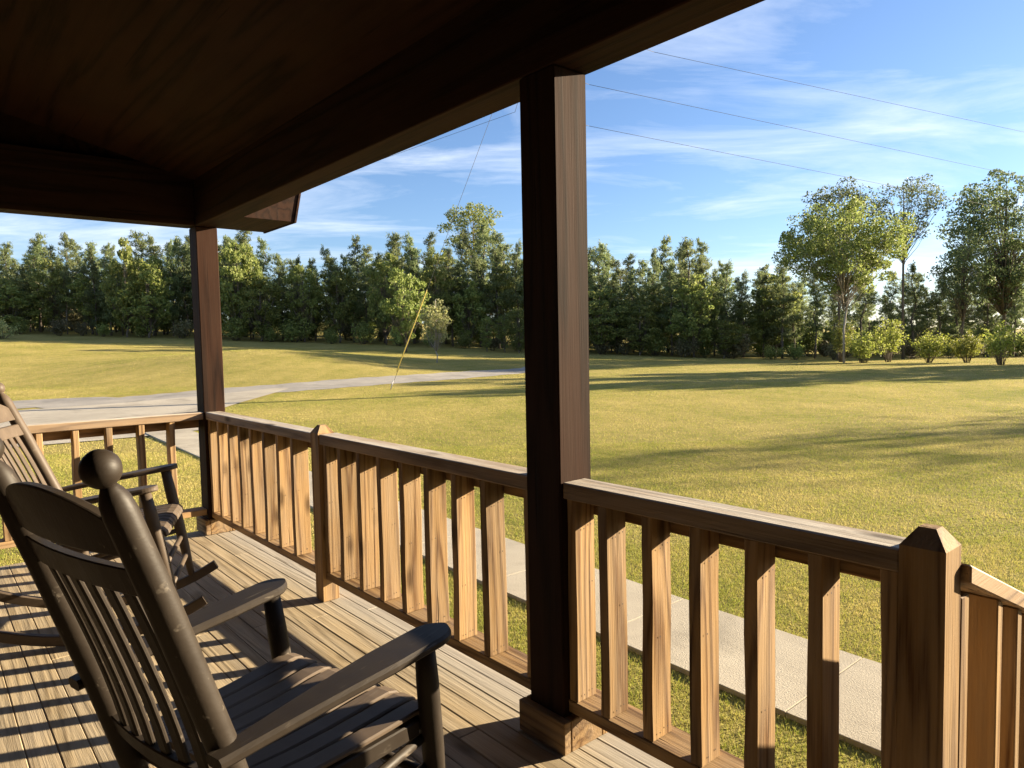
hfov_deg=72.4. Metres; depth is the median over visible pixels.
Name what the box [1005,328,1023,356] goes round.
undergrowth shrub
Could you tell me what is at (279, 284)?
pine tree
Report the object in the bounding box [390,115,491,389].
guy wire
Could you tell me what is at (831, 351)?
undergrowth shrub
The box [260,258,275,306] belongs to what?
pine tree
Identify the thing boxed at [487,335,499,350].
undergrowth shrub
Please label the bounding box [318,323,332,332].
undergrowth shrub
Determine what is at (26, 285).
pine tree
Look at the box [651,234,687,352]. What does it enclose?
pine tree
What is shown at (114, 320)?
pine tree
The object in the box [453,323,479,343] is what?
undergrowth shrub
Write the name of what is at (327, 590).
newel post
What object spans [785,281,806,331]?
pine tree
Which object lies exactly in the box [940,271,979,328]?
pine tree
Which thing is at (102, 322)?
undergrowth shrub
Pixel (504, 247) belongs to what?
pine tree
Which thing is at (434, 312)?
young tree
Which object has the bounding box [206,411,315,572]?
railing section
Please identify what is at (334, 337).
undergrowth shrub
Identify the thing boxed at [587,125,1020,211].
overhead wire
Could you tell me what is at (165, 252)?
pine tree
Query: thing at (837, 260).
lime tree
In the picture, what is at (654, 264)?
pine tree
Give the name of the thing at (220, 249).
pine tree
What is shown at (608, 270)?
pine tree
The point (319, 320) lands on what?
pine tree
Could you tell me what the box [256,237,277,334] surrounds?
pine tree
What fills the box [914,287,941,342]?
pine tree
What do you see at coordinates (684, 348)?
undergrowth shrub
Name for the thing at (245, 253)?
pine tree
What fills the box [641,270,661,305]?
pine tree
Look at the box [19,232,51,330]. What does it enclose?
pine tree
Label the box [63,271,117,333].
broadleaf tree
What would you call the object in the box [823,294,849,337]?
pine tree
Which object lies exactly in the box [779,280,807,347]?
pine tree
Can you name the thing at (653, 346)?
undergrowth shrub
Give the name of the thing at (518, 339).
young tree
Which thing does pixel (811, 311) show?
pine tree
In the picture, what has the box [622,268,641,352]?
pine tree
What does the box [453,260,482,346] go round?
pine tree
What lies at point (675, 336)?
broadleaf tree
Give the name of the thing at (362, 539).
railing section
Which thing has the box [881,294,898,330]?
pine tree
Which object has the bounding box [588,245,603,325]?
pine tree
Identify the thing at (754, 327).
broadleaf tree
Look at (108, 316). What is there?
pine tree
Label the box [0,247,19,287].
pine tree
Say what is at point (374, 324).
undergrowth shrub
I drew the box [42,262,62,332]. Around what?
pine tree
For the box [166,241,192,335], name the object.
pine tree
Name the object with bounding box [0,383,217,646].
rocking chair
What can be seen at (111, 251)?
pine tree
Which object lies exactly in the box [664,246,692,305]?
pine tree
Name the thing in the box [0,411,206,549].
railing section
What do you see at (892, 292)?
pine tree
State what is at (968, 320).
pine tree
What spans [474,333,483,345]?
undergrowth shrub
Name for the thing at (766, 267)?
pine tree
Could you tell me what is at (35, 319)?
undergrowth shrub
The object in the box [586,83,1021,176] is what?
overhead wire
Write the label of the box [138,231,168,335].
pine tree
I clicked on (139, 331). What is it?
undergrowth shrub
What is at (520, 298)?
pine tree
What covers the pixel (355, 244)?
pine tree
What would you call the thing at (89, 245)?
pine tree
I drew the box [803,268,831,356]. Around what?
pine tree
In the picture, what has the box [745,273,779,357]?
pine tree
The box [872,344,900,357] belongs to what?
undergrowth shrub
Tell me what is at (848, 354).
undergrowth shrub
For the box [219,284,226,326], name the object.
broadleaf tree
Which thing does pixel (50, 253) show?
pine tree
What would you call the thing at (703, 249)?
pine tree
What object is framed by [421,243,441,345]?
pine tree
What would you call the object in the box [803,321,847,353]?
undergrowth shrub
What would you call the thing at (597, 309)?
broadleaf tree
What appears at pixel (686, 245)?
pine tree
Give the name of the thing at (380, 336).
undergrowth shrub
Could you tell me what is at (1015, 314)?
pine tree
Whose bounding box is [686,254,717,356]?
pine tree
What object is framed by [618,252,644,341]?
pine tree
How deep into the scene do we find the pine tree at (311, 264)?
77.95 m
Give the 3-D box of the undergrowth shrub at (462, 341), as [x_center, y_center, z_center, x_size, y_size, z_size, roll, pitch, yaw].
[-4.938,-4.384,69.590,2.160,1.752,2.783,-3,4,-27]
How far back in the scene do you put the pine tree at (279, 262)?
88.08 m
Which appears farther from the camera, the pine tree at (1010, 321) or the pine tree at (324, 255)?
the pine tree at (324, 255)
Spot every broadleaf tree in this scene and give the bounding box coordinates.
[0,276,32,322]
[0,284,43,331]
[27,258,71,326]
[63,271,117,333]
[97,237,144,336]
[111,261,174,337]
[135,255,170,335]
[218,241,262,339]
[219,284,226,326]
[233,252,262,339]
[237,275,289,340]
[282,264,324,341]
[284,294,322,339]
[316,266,357,342]
[361,253,403,344]
[379,267,430,351]
[413,250,456,346]
[449,277,490,346]
[484,263,518,347]
[588,288,629,353]
[594,289,632,352]
[613,305,664,354]
[633,286,676,351]
[663,301,713,354]
[665,274,723,356]
[703,319,745,358]
[717,301,767,356]
[748,271,804,352]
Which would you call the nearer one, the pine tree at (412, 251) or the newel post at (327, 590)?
the newel post at (327, 590)
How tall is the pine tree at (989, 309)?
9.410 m
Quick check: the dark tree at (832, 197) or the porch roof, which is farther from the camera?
the dark tree at (832, 197)
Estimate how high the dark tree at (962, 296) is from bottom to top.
12.300 m
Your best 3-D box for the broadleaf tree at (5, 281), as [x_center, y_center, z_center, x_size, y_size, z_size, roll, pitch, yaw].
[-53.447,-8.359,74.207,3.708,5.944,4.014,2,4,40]
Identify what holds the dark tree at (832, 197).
on the lawn at (332, 367)
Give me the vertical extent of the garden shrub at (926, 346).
2.584 m
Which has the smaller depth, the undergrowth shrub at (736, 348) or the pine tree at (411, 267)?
the undergrowth shrub at (736, 348)
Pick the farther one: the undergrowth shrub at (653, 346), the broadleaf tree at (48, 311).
the broadleaf tree at (48, 311)
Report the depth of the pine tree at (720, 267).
71.85 m
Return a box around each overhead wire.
[384,103,517,158]
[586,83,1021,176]
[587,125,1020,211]
[649,50,1021,131]
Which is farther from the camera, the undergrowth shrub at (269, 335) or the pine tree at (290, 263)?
the pine tree at (290, 263)
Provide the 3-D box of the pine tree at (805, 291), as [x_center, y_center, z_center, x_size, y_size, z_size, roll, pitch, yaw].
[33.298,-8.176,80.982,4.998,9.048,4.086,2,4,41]
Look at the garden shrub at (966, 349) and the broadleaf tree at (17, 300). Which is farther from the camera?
the broadleaf tree at (17, 300)
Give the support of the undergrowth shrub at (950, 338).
on the lawn at (332, 367)
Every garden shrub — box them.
[0,316,20,338]
[825,314,857,361]
[845,328,890,362]
[867,317,908,361]
[908,329,953,362]
[949,329,984,362]
[979,320,1019,364]
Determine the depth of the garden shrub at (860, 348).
53.47 m
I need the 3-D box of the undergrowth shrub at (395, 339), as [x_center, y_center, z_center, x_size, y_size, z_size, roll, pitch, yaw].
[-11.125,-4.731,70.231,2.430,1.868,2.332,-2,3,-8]
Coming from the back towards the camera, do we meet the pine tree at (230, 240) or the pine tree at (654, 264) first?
the pine tree at (230, 240)
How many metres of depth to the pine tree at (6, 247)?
76.20 m
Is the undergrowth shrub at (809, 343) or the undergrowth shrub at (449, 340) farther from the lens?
the undergrowth shrub at (449, 340)
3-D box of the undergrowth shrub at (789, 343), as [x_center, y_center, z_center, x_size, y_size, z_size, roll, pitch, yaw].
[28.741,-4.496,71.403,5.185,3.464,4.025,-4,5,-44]
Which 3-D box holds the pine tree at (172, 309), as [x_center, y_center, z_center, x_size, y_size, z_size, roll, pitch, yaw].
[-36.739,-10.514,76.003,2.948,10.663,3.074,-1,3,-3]
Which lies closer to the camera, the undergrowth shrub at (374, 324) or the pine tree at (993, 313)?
the pine tree at (993, 313)
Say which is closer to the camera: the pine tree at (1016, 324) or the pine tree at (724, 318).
the pine tree at (724, 318)
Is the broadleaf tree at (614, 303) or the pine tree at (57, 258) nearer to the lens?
the broadleaf tree at (614, 303)
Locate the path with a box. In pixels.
[145,429,880,756]
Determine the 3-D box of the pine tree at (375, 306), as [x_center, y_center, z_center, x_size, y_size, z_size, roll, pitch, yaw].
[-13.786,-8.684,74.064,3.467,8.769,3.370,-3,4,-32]
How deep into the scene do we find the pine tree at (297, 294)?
73.58 m
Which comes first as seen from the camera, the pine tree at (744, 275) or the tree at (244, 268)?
the pine tree at (744, 275)
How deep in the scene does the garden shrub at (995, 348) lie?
46.47 m
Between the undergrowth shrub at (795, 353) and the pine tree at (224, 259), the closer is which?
the undergrowth shrub at (795, 353)
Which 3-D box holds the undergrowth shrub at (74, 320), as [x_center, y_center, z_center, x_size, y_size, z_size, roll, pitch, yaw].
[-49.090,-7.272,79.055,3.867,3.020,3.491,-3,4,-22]
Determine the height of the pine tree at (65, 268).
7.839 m
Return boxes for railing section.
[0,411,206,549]
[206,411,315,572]
[319,433,530,689]
[563,478,905,767]
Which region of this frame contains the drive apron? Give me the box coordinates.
[0,388,287,446]
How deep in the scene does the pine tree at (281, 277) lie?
73.92 m
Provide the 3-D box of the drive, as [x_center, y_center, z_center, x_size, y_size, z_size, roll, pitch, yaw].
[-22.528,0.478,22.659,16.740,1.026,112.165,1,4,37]
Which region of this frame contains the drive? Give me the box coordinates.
[13,367,524,408]
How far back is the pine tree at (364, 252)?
87.51 m
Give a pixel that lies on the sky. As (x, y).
(964, 59)
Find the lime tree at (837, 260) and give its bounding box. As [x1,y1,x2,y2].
[771,195,919,362]
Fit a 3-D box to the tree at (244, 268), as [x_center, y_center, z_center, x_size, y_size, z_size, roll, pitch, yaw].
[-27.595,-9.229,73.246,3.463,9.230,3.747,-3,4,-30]
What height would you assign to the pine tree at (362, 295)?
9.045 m
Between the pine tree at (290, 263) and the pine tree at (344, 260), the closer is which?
the pine tree at (344, 260)
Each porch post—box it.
[189,226,234,534]
[519,64,606,755]
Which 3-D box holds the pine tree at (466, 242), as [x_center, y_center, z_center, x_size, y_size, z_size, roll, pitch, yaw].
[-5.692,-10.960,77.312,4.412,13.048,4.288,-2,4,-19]
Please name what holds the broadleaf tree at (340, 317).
on the lawn at (332, 367)
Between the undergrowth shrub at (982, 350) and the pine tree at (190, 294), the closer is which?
the undergrowth shrub at (982, 350)
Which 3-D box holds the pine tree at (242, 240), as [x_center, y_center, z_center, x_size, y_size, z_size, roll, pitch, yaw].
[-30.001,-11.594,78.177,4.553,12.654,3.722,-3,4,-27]
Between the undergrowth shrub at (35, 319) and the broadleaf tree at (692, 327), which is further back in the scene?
the undergrowth shrub at (35, 319)
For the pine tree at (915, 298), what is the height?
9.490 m
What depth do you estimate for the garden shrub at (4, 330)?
66.17 m
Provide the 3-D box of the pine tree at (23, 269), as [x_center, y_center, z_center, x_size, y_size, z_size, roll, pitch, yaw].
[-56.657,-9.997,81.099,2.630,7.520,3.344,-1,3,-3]
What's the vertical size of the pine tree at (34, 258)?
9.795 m
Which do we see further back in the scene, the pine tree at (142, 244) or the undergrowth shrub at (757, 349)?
the pine tree at (142, 244)
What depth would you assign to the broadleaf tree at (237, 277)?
71.50 m
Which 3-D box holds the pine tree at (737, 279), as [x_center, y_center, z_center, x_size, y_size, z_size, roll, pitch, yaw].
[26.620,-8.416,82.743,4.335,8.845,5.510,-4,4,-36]
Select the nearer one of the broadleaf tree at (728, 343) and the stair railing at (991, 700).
the stair railing at (991, 700)
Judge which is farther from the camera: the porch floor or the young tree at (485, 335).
the young tree at (485, 335)
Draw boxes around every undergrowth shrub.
[9,317,29,333]
[24,309,48,330]
[41,309,69,326]
[43,318,72,335]
[62,307,94,332]
[73,321,88,335]
[88,312,115,330]
[94,322,111,336]
[114,323,132,333]
[129,323,155,336]
[158,319,177,334]
[165,301,192,327]
[168,318,193,337]
[169,318,190,333]
[221,316,228,335]
[221,317,250,340]
[259,323,282,341]
[273,318,314,341]
[307,327,319,339]
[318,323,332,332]
[320,328,340,343]
[339,320,359,339]
[350,319,379,343]
[356,306,376,331]
[374,330,383,341]
[389,329,411,345]
[409,323,424,342]
[422,332,440,347]
[444,333,455,343]
[451,331,472,348]
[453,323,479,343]
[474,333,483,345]
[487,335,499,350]
[507,332,524,351]
[589,333,607,350]
[595,342,611,353]
[613,340,633,354]
[640,332,672,355]
[668,337,699,356]
[696,346,711,357]
[710,333,755,358]
[749,341,771,356]
[760,344,785,359]
[772,326,820,355]
[782,344,805,359]
[794,326,823,356]
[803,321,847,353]
[817,339,833,355]
[821,343,845,359]
[842,343,854,356]
[846,320,884,349]
[850,328,872,355]
[854,317,891,334]
[867,334,890,356]
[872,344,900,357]
[895,340,920,358]
[907,330,947,356]
[908,323,945,343]
[929,321,972,354]
[943,319,981,342]
[943,340,956,357]
[967,341,984,357]
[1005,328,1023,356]
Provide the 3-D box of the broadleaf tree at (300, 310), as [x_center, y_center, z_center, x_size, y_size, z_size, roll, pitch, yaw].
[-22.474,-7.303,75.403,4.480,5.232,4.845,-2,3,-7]
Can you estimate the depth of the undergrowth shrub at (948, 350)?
63.97 m
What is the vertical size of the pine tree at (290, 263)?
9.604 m
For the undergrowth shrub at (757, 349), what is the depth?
69.95 m
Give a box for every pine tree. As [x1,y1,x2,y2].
[0,242,20,296]
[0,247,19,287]
[8,258,23,292]
[10,238,48,328]
[14,257,40,331]
[16,242,50,332]
[16,266,25,313]
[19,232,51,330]
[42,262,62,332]
[44,244,71,273]
[47,255,69,292]
[53,262,74,333]
[54,231,83,330]
[64,237,87,293]
[69,263,93,333]
[74,241,105,294]
[77,246,105,334]
[93,241,123,335]
[103,244,122,331]
[108,263,124,334]
[127,229,162,317]
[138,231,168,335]
[161,239,187,335]
[161,243,187,305]
[164,235,191,320]
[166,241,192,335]
[174,235,192,320]
[184,250,191,297]
[217,238,229,293]
[220,235,235,325]
[221,234,234,318]
[221,236,246,337]
[226,230,263,336]
[240,242,264,338]
[255,266,271,338]
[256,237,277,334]
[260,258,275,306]
[268,253,292,310]
[269,264,297,339]
[271,271,286,322]
[283,258,305,306]
[283,269,312,340]
[287,255,305,337]
[304,257,329,338]
[304,274,328,340]
[318,244,343,339]
[320,264,336,325]
[321,253,353,342]
[332,254,356,339]
[344,258,362,302]
[346,234,373,338]
[346,270,362,341]
[355,244,376,317]
[356,259,375,325]
[359,251,385,330]
[365,262,391,342]
[378,231,418,323]
[380,233,412,342]
[400,230,424,343]
[403,245,420,303]
[420,232,438,313]
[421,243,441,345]
[423,247,457,343]
[440,248,466,346]
[453,226,474,291]
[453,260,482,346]
[454,221,499,343]
[466,254,497,346]
[476,244,516,347]
[485,228,519,310]
[501,240,523,348]
[509,253,522,319]
[511,270,523,315]
[512,256,522,333]
[588,244,621,352]
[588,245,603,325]
[592,239,617,323]
[601,255,624,298]
[604,271,630,352]
[609,256,637,306]
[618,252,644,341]
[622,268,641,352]
[624,275,645,317]
[634,258,658,329]
[640,248,669,335]
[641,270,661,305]
[645,258,666,296]
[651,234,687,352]
[654,259,688,355]
[664,236,705,354]
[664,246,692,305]
[672,258,693,300]
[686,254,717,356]
[691,237,713,288]
[707,267,728,355]
[709,260,733,325]
[714,259,738,325]
[725,277,748,328]
[726,269,755,357]
[745,271,770,352]
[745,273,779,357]
[749,264,774,310]
[763,258,803,358]
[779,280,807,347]
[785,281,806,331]
[789,276,819,329]
[799,283,827,358]
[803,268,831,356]
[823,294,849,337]
[823,300,843,328]
[825,279,858,338]
[846,289,881,333]
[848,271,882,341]
[856,287,878,354]
[875,270,907,334]
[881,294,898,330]
[889,260,938,356]
[893,281,916,343]
[904,271,930,352]
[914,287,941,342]
[923,280,953,328]
[924,267,952,357]
[936,263,981,338]
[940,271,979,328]
[945,286,982,338]
[969,290,1001,356]
[970,286,1008,341]
[973,278,1001,356]
[994,265,1023,355]
[999,257,1023,357]
[1001,303,1023,338]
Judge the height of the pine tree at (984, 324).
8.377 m
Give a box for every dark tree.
[799,176,885,359]
[864,173,953,358]
[926,223,996,357]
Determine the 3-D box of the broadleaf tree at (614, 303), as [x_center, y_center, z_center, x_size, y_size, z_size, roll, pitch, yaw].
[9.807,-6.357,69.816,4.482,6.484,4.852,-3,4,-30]
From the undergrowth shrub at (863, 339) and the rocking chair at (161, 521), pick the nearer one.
the rocking chair at (161, 521)
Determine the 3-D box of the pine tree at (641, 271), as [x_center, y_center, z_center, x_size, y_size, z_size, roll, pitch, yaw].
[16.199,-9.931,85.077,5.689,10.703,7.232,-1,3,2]
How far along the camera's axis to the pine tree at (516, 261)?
71.01 m
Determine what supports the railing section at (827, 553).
attached to the porch post at (554, 202)
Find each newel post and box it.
[310,424,339,601]
[896,523,960,767]
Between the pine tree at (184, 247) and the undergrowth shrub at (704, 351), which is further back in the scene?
the pine tree at (184, 247)
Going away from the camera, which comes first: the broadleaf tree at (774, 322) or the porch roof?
the porch roof
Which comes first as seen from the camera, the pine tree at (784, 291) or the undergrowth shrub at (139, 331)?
the pine tree at (784, 291)
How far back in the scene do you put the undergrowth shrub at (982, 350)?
63.78 m
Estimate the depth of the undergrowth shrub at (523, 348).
67.66 m
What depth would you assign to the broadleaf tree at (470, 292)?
70.68 m
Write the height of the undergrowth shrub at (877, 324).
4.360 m
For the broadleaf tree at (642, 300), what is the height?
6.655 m
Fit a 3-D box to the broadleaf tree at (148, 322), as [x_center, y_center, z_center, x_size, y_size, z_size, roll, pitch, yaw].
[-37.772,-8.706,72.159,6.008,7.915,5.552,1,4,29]
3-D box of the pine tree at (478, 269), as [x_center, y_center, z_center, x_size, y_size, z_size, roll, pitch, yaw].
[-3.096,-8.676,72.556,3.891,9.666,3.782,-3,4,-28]
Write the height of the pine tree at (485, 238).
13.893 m
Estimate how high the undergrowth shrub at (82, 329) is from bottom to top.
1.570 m
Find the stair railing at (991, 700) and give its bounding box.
[957,563,1023,767]
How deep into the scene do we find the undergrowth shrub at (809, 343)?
71.24 m
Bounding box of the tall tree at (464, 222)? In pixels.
[437,202,502,338]
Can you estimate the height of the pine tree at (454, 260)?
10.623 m
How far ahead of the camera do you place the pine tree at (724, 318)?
67.89 m
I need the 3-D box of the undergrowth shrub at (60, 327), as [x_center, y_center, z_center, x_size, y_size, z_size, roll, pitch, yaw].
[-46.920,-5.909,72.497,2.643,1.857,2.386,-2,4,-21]
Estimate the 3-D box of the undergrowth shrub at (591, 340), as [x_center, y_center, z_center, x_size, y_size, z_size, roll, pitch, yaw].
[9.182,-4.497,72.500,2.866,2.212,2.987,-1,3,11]
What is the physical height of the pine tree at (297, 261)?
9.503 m
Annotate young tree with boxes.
[418,298,452,362]
[478,316,495,351]
[493,313,514,351]
[507,308,523,352]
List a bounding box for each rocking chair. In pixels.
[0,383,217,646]
[0,438,450,767]
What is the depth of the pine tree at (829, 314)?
85.95 m
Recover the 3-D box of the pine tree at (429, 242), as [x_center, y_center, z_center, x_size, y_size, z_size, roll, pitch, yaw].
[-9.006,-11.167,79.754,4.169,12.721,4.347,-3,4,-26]
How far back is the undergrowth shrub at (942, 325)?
77.86 m
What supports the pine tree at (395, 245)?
on the lawn at (332, 367)
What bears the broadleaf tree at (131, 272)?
on the lawn at (332, 367)
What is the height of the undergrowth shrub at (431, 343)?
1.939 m
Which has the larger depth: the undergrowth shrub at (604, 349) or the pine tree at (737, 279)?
the pine tree at (737, 279)
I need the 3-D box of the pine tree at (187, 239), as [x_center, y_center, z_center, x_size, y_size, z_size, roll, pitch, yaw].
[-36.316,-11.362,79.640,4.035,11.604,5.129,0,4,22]
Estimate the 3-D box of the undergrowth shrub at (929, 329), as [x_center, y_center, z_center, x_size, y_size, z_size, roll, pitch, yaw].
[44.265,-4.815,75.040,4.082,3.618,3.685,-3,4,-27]
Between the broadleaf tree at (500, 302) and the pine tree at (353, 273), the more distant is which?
the pine tree at (353, 273)
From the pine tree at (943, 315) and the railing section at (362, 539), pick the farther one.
the pine tree at (943, 315)
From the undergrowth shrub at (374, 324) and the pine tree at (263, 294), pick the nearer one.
the pine tree at (263, 294)
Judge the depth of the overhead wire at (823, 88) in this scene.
35.59 m
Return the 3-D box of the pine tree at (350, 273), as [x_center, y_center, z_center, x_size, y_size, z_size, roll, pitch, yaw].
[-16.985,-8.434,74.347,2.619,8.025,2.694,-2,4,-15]
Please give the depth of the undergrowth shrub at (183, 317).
84.06 m
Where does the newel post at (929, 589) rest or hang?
on the porch floor
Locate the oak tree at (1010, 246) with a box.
[936,168,1023,356]
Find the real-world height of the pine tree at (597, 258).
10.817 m
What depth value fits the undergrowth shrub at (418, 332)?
75.95 m
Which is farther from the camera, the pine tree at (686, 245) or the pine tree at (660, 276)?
the pine tree at (660, 276)
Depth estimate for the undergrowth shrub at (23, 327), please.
72.74 m
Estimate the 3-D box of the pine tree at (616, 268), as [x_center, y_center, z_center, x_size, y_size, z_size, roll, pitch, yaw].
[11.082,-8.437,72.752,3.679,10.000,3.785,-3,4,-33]
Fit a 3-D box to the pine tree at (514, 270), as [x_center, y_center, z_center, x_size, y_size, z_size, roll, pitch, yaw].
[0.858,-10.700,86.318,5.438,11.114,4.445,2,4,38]
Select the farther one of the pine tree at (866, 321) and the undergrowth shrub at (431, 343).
the pine tree at (866, 321)
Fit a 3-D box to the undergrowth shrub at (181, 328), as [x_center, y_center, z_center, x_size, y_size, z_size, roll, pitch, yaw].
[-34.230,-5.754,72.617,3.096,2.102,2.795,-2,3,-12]
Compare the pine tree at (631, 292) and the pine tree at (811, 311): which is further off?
the pine tree at (631, 292)
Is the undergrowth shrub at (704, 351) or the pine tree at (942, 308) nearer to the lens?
the undergrowth shrub at (704, 351)
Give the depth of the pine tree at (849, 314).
72.75 m
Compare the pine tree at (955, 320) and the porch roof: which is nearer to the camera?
the porch roof
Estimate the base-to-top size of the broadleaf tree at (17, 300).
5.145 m
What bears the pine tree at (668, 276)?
on the lawn at (332, 367)
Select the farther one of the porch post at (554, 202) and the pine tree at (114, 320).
the pine tree at (114, 320)
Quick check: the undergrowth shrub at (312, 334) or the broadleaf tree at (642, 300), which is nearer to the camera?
the broadleaf tree at (642, 300)
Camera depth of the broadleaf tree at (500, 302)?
71.00 m
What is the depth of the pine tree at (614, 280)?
68.45 m
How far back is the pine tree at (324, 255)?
78.73 m
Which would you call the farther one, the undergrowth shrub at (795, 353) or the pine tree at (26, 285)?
the pine tree at (26, 285)
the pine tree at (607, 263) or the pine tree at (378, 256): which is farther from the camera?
the pine tree at (378, 256)
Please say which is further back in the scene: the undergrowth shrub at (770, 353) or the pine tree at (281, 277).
the pine tree at (281, 277)
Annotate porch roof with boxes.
[0,0,764,233]
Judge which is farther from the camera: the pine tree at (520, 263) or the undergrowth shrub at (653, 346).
the pine tree at (520, 263)
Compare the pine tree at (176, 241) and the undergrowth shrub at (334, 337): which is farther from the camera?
the pine tree at (176, 241)
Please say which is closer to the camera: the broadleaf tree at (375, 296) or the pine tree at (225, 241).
the broadleaf tree at (375, 296)
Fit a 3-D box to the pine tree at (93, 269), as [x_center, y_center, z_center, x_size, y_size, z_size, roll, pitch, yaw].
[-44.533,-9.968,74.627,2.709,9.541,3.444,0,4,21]
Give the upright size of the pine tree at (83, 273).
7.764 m
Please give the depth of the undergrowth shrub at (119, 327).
79.86 m
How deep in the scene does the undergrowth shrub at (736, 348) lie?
64.33 m
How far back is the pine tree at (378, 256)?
80.14 m
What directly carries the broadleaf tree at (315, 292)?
on the lawn at (332, 367)
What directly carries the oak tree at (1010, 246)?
on the lawn at (332, 367)
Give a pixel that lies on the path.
(859, 702)
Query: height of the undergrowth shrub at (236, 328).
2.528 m
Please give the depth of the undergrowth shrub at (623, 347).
66.89 m
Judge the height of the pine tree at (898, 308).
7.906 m
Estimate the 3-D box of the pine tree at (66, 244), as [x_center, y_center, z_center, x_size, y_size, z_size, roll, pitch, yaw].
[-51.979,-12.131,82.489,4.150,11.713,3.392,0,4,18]
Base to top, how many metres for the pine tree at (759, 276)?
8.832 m
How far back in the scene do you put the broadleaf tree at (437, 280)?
69.84 m
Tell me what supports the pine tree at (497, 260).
on the lawn at (332, 367)
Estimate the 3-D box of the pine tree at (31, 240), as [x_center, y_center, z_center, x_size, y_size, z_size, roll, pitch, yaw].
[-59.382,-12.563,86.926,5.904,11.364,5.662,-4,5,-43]
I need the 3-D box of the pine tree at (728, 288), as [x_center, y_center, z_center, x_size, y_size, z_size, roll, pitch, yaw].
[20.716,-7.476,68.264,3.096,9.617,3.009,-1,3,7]
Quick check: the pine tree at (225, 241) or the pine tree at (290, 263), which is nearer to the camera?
the pine tree at (225, 241)
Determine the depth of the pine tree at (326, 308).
84.67 m
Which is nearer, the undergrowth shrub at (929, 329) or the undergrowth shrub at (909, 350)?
the undergrowth shrub at (909, 350)
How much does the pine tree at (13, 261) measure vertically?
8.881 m
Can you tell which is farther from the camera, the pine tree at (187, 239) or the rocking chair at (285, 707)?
the pine tree at (187, 239)
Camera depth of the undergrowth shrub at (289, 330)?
71.68 m
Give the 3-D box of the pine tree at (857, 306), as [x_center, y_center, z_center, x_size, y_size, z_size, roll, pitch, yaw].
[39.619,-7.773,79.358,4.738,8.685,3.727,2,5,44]
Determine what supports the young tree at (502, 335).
on the lawn at (332, 367)
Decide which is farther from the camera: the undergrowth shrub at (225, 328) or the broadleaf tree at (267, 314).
the undergrowth shrub at (225, 328)
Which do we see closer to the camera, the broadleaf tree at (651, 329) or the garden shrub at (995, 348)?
the garden shrub at (995, 348)
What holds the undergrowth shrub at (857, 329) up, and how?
on the lawn at (332, 367)
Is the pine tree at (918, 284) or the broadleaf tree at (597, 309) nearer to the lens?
the broadleaf tree at (597, 309)
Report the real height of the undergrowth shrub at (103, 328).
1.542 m
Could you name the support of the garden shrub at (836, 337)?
on the lawn at (332, 367)
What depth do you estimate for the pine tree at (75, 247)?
87.91 m
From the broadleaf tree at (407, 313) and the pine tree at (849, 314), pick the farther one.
the pine tree at (849, 314)
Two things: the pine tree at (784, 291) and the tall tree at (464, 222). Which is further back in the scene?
the tall tree at (464, 222)
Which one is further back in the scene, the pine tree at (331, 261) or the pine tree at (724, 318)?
the pine tree at (331, 261)
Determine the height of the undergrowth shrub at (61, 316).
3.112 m
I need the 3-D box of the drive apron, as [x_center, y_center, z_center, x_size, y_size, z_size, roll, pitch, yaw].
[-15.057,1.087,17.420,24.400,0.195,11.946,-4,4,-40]
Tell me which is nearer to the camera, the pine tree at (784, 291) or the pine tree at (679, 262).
the pine tree at (784, 291)
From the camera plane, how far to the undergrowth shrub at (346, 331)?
78.16 m
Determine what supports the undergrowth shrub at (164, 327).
on the lawn at (332, 367)
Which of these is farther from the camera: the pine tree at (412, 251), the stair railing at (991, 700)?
the pine tree at (412, 251)
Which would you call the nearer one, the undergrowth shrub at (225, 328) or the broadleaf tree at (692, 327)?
the broadleaf tree at (692, 327)
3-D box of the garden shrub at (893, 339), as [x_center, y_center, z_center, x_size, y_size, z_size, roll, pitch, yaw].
[29.883,-3.501,55.143,2.364,3.607,2.948,-3,4,-28]
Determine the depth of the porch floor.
2.97 m
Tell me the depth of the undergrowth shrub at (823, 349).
72.06 m
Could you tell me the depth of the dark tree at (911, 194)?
62.04 m
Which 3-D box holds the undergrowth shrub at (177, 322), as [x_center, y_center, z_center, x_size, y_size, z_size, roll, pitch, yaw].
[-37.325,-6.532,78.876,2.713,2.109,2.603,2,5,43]
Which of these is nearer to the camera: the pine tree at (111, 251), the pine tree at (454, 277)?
the pine tree at (454, 277)
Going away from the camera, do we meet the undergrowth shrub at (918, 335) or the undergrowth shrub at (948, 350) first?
the undergrowth shrub at (948, 350)
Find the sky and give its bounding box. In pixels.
[0,0,1023,328]
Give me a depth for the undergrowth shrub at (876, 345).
69.69 m
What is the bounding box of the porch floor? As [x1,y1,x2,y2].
[0,530,672,767]
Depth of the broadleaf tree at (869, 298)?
67.51 m
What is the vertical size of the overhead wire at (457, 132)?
2.467 m
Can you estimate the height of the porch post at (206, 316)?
2.248 m
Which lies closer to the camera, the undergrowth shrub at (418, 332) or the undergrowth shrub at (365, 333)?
the undergrowth shrub at (365, 333)
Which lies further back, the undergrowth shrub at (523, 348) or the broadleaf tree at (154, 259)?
the broadleaf tree at (154, 259)
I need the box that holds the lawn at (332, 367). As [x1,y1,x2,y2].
[0,325,1023,767]
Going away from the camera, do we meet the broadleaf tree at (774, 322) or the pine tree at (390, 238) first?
the broadleaf tree at (774, 322)

